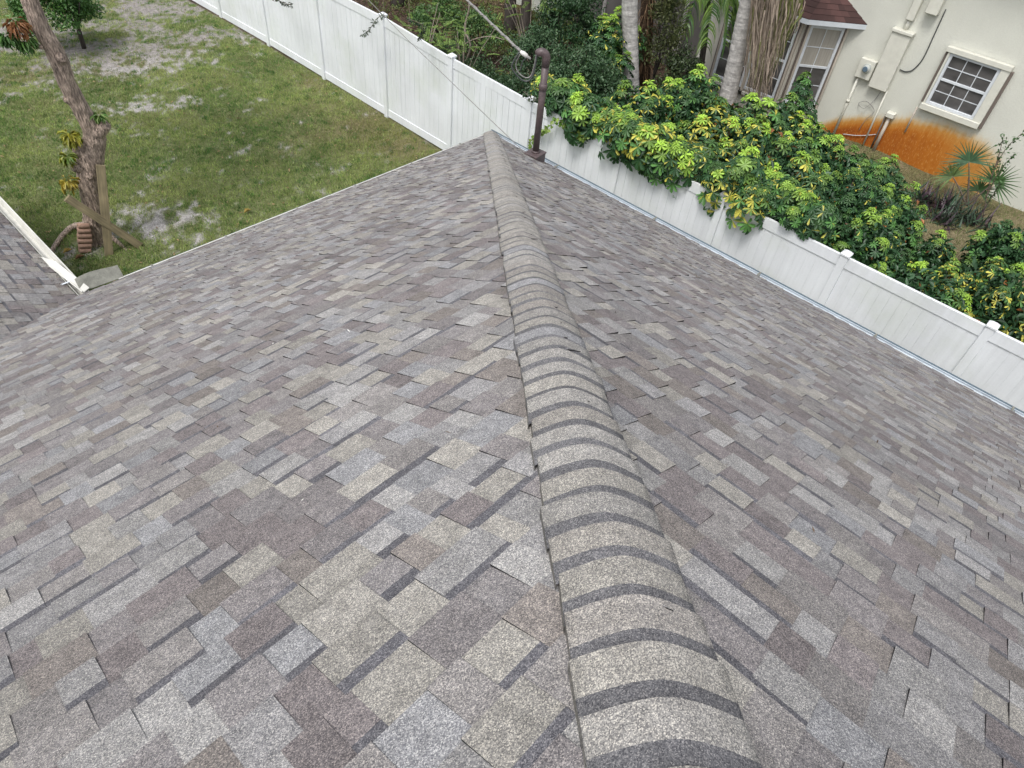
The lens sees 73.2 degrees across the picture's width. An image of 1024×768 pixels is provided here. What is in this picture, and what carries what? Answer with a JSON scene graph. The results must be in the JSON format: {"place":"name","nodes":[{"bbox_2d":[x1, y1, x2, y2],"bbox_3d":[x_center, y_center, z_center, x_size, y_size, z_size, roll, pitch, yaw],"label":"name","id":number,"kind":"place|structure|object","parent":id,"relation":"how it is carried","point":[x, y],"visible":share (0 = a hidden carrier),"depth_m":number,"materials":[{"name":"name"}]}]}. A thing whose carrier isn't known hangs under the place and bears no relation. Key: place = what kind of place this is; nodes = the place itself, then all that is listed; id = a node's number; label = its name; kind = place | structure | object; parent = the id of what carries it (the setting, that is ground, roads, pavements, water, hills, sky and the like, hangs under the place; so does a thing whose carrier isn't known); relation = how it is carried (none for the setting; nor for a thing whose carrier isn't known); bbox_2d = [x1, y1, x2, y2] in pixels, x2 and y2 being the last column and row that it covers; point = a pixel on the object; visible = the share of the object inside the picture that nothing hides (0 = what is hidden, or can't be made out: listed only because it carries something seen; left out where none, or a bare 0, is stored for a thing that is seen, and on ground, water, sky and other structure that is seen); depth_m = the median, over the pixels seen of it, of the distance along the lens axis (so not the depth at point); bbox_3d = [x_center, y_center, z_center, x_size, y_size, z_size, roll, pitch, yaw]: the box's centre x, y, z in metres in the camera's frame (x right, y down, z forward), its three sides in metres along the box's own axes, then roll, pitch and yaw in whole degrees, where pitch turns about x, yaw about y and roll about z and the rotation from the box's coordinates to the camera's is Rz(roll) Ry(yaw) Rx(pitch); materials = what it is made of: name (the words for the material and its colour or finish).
{"place":"outdoors","nodes":[
{"label":"outdoors","id":0,"kind":"place"},
{"bbox_2d":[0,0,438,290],"bbox_3d":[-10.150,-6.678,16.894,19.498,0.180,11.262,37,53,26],"label":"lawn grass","id":1,"kind":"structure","parent":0,"point":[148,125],"depth_m":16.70,"materials":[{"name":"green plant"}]},
{"bbox_2d":[272,0,292,8],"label":"leaf spray","id":2,"kind":"object","parent":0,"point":[284,5],"visible":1,"depth_m":18.02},
{"bbox_2d":[360,0,384,36],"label":"leaf spray","id":3,"kind":"object","parent":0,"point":[364,34],"visible":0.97,"depth_m":15.94,"materials":[{"name":"plant"}]},
{"bbox_2d":[0,129,1023,767],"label":"shingled house","id":4,"kind":"structure","parent":0,"point":[580,533],"depth_m":2.27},
{"bbox_2d":[0,216,64,290],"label":"leaf grit","id":5,"kind":"object","parent":4,"relation":"on","point":[35,255],"visible":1,"depth_m":9.26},
{"bbox_2d":[370,2,523,151],"bbox_3d":[-2.249,-7.142,13.661,0.131,1.404,8.745,-25,54,-27],"label":"guy wire","id":6,"kind":"object","parent":4,"relation":"attached to","point":[447,78],"visible":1,"depth_m":13.09,"materials":[{"name":"grey metal"}]},
{"bbox_2d":[511,48,550,161],"bbox_3d":[0.304,-4.538,11.341,0.670,1.952,0.352,20,47,13],"label":"service mast","id":7,"kind":"object","parent":4,"relation":"on","point":[535,152],"visible":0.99,"depth_m":11.01,"materials":[{"name":"brown metal"}]},
{"bbox_2d":[466,0,520,51],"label":"service cable","id":8,"kind":"object","parent":7,"relation":"attached to","point":[494,26],"visible":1,"depth_m":11.10,"materials":[{"name":"white plastic"}]},
{"bbox_2d":[0,0,1023,342],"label":"ground","id":9,"kind":"structure","parent":0,"point":[158,214],"depth_m":16.95,"materials":[{"name":"green plant"}]},
{"bbox_2d":[5,0,106,48],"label":"young tree","id":10,"kind":"object","parent":9,"relation":"on","point":[79,11],"visible":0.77,"depth_m":18.34,"materials":[{"name":"green plant"}]},
{"bbox_2d":[0,0,126,251],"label":"leaning tree","id":11,"kind":"object","parent":9,"relation":"on","point":[86,155],"visible":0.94,"depth_m":11.88,"materials":[{"name":"brown plant"}]},
{"bbox_2d":[76,223,91,252],"bbox_3d":[-8.043,-2.744,12.978,0.210,0.611,0.374,37,53,26],"label":"edging block","id":12,"kind":"object","parent":9,"relation":"on","point":[84,238],"depth_m":12.93,"materials":[{"name":"concrete"}]},
{"bbox_2d":[64,194,142,247],"bbox_3d":[-7.554,-2.992,12.800,0.080,1.460,0.140,27,81,39],"label":"wooden board","id":13,"kind":"object","parent":9,"relation":"on","point":[98,218],"visible":1,"depth_m":12.72,"materials":[{"name":"brown wood"}]},
{"bbox_2d":[96,164,113,255],"bbox_3d":[-7.510,-3.156,12.731,0.150,1.740,0.071,-6,32,-29],"label":"wooden board","id":14,"kind":"object","parent":9,"relation":"on","point":[104,203],"visible":0.82,"depth_m":12.64,"materials":[{"name":"brown wood"}]},
{"bbox_2d":[0,0,416,262],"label":"lawn litter","id":15,"kind":"object","parent":9,"relation":"on","point":[179,110],"visible":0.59,"depth_m":16.76,"materials":[{"name":"brown plant"}]},
{"bbox_2d":[391,0,404,7],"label":"shade tree","id":16,"kind":"object","parent":9,"relation":"on","point":[395,3],"visible":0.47,"depth_m":23.72,"materials":[{"name":"green plant"}]},
{"bbox_2d":[391,0,455,48],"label":"sapling","id":17,"kind":"object","parent":9,"relation":"on","point":[435,26],"visible":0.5,"depth_m":17.89,"materials":[{"name":"green plant"}]},
{"bbox_2d":[407,0,471,51],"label":"leafy shrub","id":18,"kind":"object","parent":9,"relation":"on","point":[420,16],"visible":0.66,"depth_m":19.77,"materials":[{"name":"green plant"}]},
{"bbox_2d":[436,40,476,68],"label":"leafy shrub","id":19,"kind":"object","parent":9,"relation":"on","point":[465,61],"visible":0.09,"depth_m":17.48,"materials":[{"name":"green plant"}]},
{"bbox_2d":[418,14,520,71],"bbox_3d":[-1.306,-7.807,17.207,2.098,2.654,2.586,37,53,26],"label":"sapling","id":20,"kind":"object","parent":9,"relation":"on","point":[461,43],"visible":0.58,"depth_m":16.80,"materials":[{"name":"green plant"}]},
{"bbox_2d":[450,5,509,67],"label":"leafy shrub","id":21,"kind":"object","parent":9,"relation":"on","point":[479,25],"visible":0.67,"depth_m":19.69,"materials":[{"name":"green plant"}]},
{"bbox_2d":[462,3,504,62],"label":"bare branch","id":22,"kind":"object","parent":9,"relation":"on","point":[469,51],"visible":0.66,"depth_m":17.69,"materials":[{"name":"brown plant"}]},
{"bbox_2d":[469,52,515,86],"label":"leafy shrub","id":23,"kind":"object","parent":9,"relation":"on","point":[486,71],"visible":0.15,"depth_m":16.55,"materials":[{"name":"green plant"}]},
{"bbox_2d":[504,0,515,37],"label":"shade tree","id":24,"kind":"object","parent":9,"relation":"on","point":[508,20],"visible":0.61,"depth_m":22.34,"materials":[{"name":"green plant"}]},
{"bbox_2d":[495,68,531,96],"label":"leafy shrub","id":25,"kind":"object","parent":9,"relation":"on","point":[517,87],"visible":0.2,"depth_m":16.16,"materials":[{"name":"green plant"}]},
{"bbox_2d":[519,0,531,36],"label":"shade tree","id":26,"kind":"object","parent":9,"relation":"on","point":[525,18],"visible":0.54,"depth_m":22.32,"materials":[{"name":"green plant"}]},
{"bbox_2d":[489,0,566,79],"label":"sapling","id":27,"kind":"object","parent":9,"relation":"on","point":[512,6],"visible":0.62,"depth_m":18.68,"materials":[{"name":"green plant"}]},
{"bbox_2d":[497,22,569,90],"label":"leafy shrub","id":28,"kind":"object","parent":9,"relation":"on","point":[528,46],"visible":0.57,"depth_m":17.16,"materials":[{"name":"green plant"}]},
{"bbox_2d":[364,0,719,103],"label":"weeds","id":29,"kind":"object","parent":9,"relation":"on","point":[504,43],"visible":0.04,"depth_m":22.67,"materials":[{"name":"green plant"}]},
{"bbox_2d":[355,0,737,107],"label":"leaf litter","id":30,"kind":"object","parent":9,"relation":"on","point":[465,16],"visible":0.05,"depth_m":23.34,"materials":[{"name":"brown plant"}]},
{"bbox_2d":[528,0,610,62],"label":"leafy shrub","id":31,"kind":"object","parent":9,"relation":"on","point":[568,8],"visible":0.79,"depth_m":17.78,"materials":[{"name":"green plant"}]},
{"bbox_2d":[528,71,617,147],"bbox_3d":[1.367,-5.173,14.847,2.160,2.922,2.117,37,53,26],"label":"umbrella shrub","id":32,"kind":"object","parent":9,"relation":"on","point":[558,93],"visible":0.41,"depth_m":13.63,"materials":[{"name":"green plant"}]},
{"bbox_2d":[540,39,625,106],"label":"leafy shrub","id":33,"kind":"object","parent":9,"relation":"on","point":[596,74],"visible":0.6,"depth_m":16.70,"materials":[{"name":"green plant"}]},
{"bbox_2d":[193,0,1023,410],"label":"vinyl fence","id":34,"kind":"object","parent":9,"relation":"on","point":[385,66],"visible":0.49,"depth_m":13.96,"materials":[{"name":"white plastic"}]},
{"bbox_2d":[407,11,425,41],"bbox_3d":[-2.122,-7.921,14.942,0.227,0.888,0.730,-29,55,-30],"label":"leaf spray","id":35,"kind":"object","parent":34,"relation":"attached to","point":[420,33],"visible":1,"depth_m":14.98,"materials":[{"name":"green plant"}]},
{"bbox_2d":[522,87,537,102],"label":"vine","id":36,"kind":"object","parent":34,"relation":"attached to","point":[534,99],"visible":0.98,"depth_m":14.01,"materials":[{"name":"green plant"}]},
{"bbox_2d":[528,130,543,148],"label":"vine","id":37,"kind":"object","parent":34,"relation":"attached to","point":[530,142],"visible":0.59,"depth_m":14.60,"materials":[{"name":"green plant"}]},
{"bbox_2d":[541,117,576,136],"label":"vine","id":38,"kind":"object","parent":34,"relation":"attached to","point":[553,121],"visible":0.73,"depth_m":13.83,"materials":[{"name":"green plant"}]},
{"bbox_2d":[571,130,588,142],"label":"vine","id":39,"kind":"object","parent":34,"relation":"attached to","point":[580,138],"visible":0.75,"depth_m":13.60,"materials":[{"name":"green plant"}]},
{"bbox_2d":[561,87,655,163],"bbox_3d":[2.179,-4.581,14.452,2.275,3.045,2.194,37,53,26],"label":"umbrella shrub","id":40,"kind":"object","parent":9,"relation":"on","point":[627,113],"visible":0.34,"depth_m":13.22,"materials":[{"name":"green plant"}]},
{"bbox_2d":[599,88,627,103],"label":"leafy shrub","id":41,"kind":"object","parent":9,"relation":"on","point":[602,95],"visible":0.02,"depth_m":16.43,"materials":[{"name":"green plant"}]},
{"bbox_2d":[581,6,646,94],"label":"umbrella shrub","id":42,"kind":"object","parent":9,"relation":"on","point":[612,44],"visible":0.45,"depth_m":17.52,"materials":[{"name":"green plant"}]},
{"bbox_2d":[622,0,639,103],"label":"palm tree","id":43,"kind":"object","parent":9,"relation":"on","point":[630,22],"visible":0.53,"depth_m":17.39,"materials":[{"name":"grey plant"}]},
{"bbox_2d":[600,80,682,135],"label":"umbrella shrub","id":44,"kind":"object","parent":9,"relation":"on","point":[648,109],"visible":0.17,"depth_m":15.07,"materials":[{"name":"green plant"}]},
{"bbox_2d":[638,0,663,95],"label":"thatch palm","id":45,"kind":"object","parent":9,"relation":"on","point":[645,71],"visible":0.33,"depth_m":18.39,"materials":[{"name":"brown plant"}]},
{"bbox_2d":[588,106,719,186],"bbox_3d":[2.819,-4.023,14.005,2.758,3.068,2.161,37,53,26],"label":"umbrella shrub","id":46,"kind":"object","parent":9,"relation":"on","point":[642,141],"visible":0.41,"depth_m":12.71,"materials":[{"name":"green plant"}]},
{"bbox_2d":[638,0,692,86],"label":"leafy shrub","id":47,"kind":"object","parent":9,"relation":"on","point":[664,11],"visible":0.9,"depth_m":17.70,"materials":[{"name":"green plant"}]},
{"bbox_2d":[654,40,706,92],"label":"leafy shrub","id":48,"kind":"object","parent":9,"relation":"on","point":[677,64],"visible":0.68,"depth_m":17.84,"materials":[{"name":"green plant"}]},
{"bbox_2d":[651,64,727,137],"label":"umbrella shrub","id":49,"kind":"object","parent":9,"relation":"on","point":[689,100],"visible":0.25,"depth_m":15.64,"materials":[{"name":"green plant"}]},
{"bbox_2d":[657,0,738,83],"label":"frond palm","id":50,"kind":"object","parent":9,"relation":"on","point":[708,6],"visible":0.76,"depth_m":17.68,"materials":[{"name":"green plant"}]},
{"bbox_2d":[642,135,787,234],"bbox_3d":[3.928,-3.260,13.432,2.732,3.207,2.148,37,53,26],"label":"umbrella shrub","id":51,"kind":"object","parent":9,"relation":"on","point":[698,160],"visible":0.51,"depth_m":12.18,"materials":[{"name":"green plant"}]},
{"bbox_2d":[674,96,770,163],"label":"umbrella shrub","id":52,"kind":"object","parent":9,"relation":"on","point":[701,125],"visible":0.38,"depth_m":14.53,"materials":[{"name":"green plant"}]},
{"bbox_2d":[705,92,780,142],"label":"umbrella shrub","id":53,"kind":"object","parent":9,"relation":"on","point":[747,111],"visible":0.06,"depth_m":14.90,"materials":[{"name":"green plant"}]},
{"bbox_2d":[719,0,804,108],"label":"palm tree","id":54,"kind":"object","parent":9,"relation":"on","point":[767,23],"visible":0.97,"depth_m":16.56,"materials":[{"name":"beige plant"}]},
{"bbox_2d":[715,114,813,180],"bbox_3d":[5.281,-4.312,14.882,2.218,2.526,2.177,19,47,11],"label":"umbrella shrub","id":55,"kind":"object","parent":9,"relation":"on","point":[776,150],"visible":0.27,"depth_m":14.15,"materials":[{"name":"green plant"}]},
{"bbox_2d":[516,0,1023,210],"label":"cream house","id":56,"kind":"structure","parent":9,"relation":"on","point":[926,86],"depth_m":17.66,"materials":[{"name":"paint"}]},
{"bbox_2d":[707,1,753,91],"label":"window","id":57,"kind":"structure","parent":56,"relation":"in","point":[718,66],"depth_m":19.91,"materials":[{"name":"white glass"}]},
{"bbox_2d":[738,22,803,104],"bbox_3d":[7.103,-8.962,19.047,1.190,2.210,0.110,37,53,26],"label":"window","id":58,"kind":"structure","parent":56,"relation":"in","point":[777,81],"depth_m":18.98,"materials":[{"name":"white glass"}]},
{"bbox_2d":[778,25,848,111],"bbox_3d":[8.164,-8.555,18.774,0.995,2.210,0.644,28,49,20],"label":"window","id":59,"kind":"structure","parent":56,"relation":"in","point":[820,47],"depth_m":18.56,"materials":[{"name":"clear glass"}]},
{"bbox_2d":[919,45,1014,128],"bbox_3d":[11.067,-7.229,16.859,1.580,1.505,0.150,37,53,26],"label":"window","id":60,"kind":"structure","parent":56,"relation":"in","point":[966,86],"depth_m":16.84,"materials":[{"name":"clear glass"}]},
{"bbox_2d":[712,161,839,244],"bbox_3d":[4.827,-2.747,12.892,2.274,2.924,2.088,37,53,26],"label":"umbrella shrub","id":61,"kind":"object","parent":9,"relation":"on","point":[798,215],"visible":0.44,"depth_m":11.52,"materials":[{"name":"green plant"}]},
{"bbox_2d":[749,92,813,158],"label":"umbrella shrub","id":62,"kind":"object","parent":9,"relation":"on","point":[774,114],"visible":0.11,"depth_m":15.13,"materials":[{"name":"green plant"}]},
{"bbox_2d":[761,110,831,163],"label":"umbrella shrub","id":63,"kind":"object","parent":9,"relation":"on","point":[806,131],"visible":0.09,"depth_m":14.84,"materials":[{"name":"green plant"}]},
{"bbox_2d":[780,70,817,131],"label":"umbrella shrub","id":64,"kind":"object","parent":9,"relation":"on","point":[805,104],"visible":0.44,"depth_m":16.33,"materials":[{"name":"green plant"}]},
{"bbox_2d":[758,149,851,240],"bbox_3d":[5.586,-3.543,14.082,2.376,2.564,2.363,37,53,26],"label":"umbrella shrub","id":65,"kind":"object","parent":9,"relation":"on","point":[819,183],"visible":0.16,"depth_m":13.39,"materials":[{"name":"green plant"}]},
{"bbox_2d":[791,122,850,171],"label":"umbrella shrub","id":66,"kind":"object","parent":9,"relation":"on","point":[821,132],"visible":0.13,"depth_m":15.08,"materials":[{"name":"green plant"}]},
{"bbox_2d":[796,134,869,215],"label":"umbrella shrub","id":67,"kind":"object","parent":9,"relation":"on","point":[838,165],"visible":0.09,"depth_m":14.87,"materials":[{"name":"green plant"}]},
{"bbox_2d":[811,163,902,248],"bbox_3d":[6.633,-3.371,14.276,2.264,2.370,2.373,37,53,26],"label":"umbrella shrub","id":68,"kind":"object","parent":9,"relation":"on","point":[858,201],"visible":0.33,"depth_m":13.55,"materials":[{"name":"green plant"}]},
{"bbox_2d":[825,207,911,274],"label":"umbrella shrub","id":69,"kind":"object","parent":9,"relation":"on","point":[876,248],"visible":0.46,"depth_m":13.08,"materials":[{"name":"green plant"}]},
{"bbox_2d":[856,154,920,206],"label":"umbrella shrub","id":70,"kind":"object","parent":9,"relation":"on","point":[881,174],"visible":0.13,"depth_m":15.07,"materials":[{"name":"green plant"}]},
{"bbox_2d":[870,253,929,289],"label":"umbrella shrub","id":71,"kind":"object","parent":9,"relation":"on","point":[895,273],"visible":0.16,"depth_m":13.06,"materials":[{"name":"green plant"}]},
{"bbox_2d":[881,189,927,256],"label":"umbrella shrub","id":72,"kind":"object","parent":9,"relation":"on","point":[910,220],"visible":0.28,"depth_m":14.46,"materials":[{"name":"green plant"}]},
{"bbox_2d":[907,180,943,209],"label":"purple plant","id":73,"kind":"object","parent":9,"relation":"on","point":[924,196],"visible":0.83,"depth_m":17.20,"materials":[{"name":"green plant"}]},
{"bbox_2d":[895,261,971,312],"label":"umbrella shrub","id":74,"kind":"object","parent":9,"relation":"on","point":[942,290],"visible":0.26,"depth_m":12.47,"materials":[{"name":"green plant"}]},
{"bbox_2d":[911,230,956,270],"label":"umbrella shrub","id":75,"kind":"object","parent":9,"relation":"on","point":[934,251],"visible":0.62,"depth_m":14.23,"materials":[{"name":"green plant"}]},
{"bbox_2d":[922,199,966,232],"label":"purple plant","id":76,"kind":"object","parent":9,"relation":"on","point":[947,219],"visible":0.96,"depth_m":16.49,"materials":[{"name":"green plant"}]},
{"bbox_2d":[926,183,982,214],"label":"purple plant","id":77,"kind":"object","parent":9,"relation":"on","point":[950,199],"visible":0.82,"depth_m":16.93,"materials":[{"name":"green plant"}]},
{"bbox_2d":[937,257,993,309],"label":"umbrella shrub","id":78,"kind":"object","parent":9,"relation":"on","point":[964,268],"visible":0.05,"depth_m":13.35,"materials":[{"name":"green plant"}]},
{"bbox_2d":[944,195,1001,232],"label":"purple plant","id":79,"kind":"object","parent":9,"relation":"on","point":[971,219],"visible":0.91,"depth_m":16.59,"materials":[{"name":"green plant"}]},
{"bbox_2d":[930,140,1020,206],"bbox_3d":[11.348,-5.065,16.752,1.922,1.616,0.530,26,49,18],"label":"fan palm","id":80,"kind":"object","parent":9,"relation":"on","point":[969,157],"visible":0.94,"depth_m":16.75,"materials":[{"name":"green plant"}]},
{"bbox_2d":[952,258,1023,341],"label":"umbrella shrub","id":81,"kind":"object","parent":9,"relation":"on","point":[1001,303],"visible":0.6,"depth_m":12.38,"materials":[{"name":"green plant"}]},
{"bbox_2d":[958,219,1023,282],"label":"umbrella shrub","id":82,"kind":"object","parent":9,"relation":"on","point":[1003,240],"visible":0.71,"depth_m":14.22,"materials":[{"name":"green plant"}]},
{"bbox_2d":[982,130,1023,220],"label":"leafy sapling","id":83,"kind":"object","parent":9,"relation":"on","point":[999,161],"visible":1,"depth_m":15.81,"materials":[{"name":"green plant"}]},
{"bbox_2d":[735,105,1023,274],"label":"side yard grass","id":84,"kind":"structure","parent":0,"point":[990,205],"depth_m":17.29,"materials":[{"name":"plant"}]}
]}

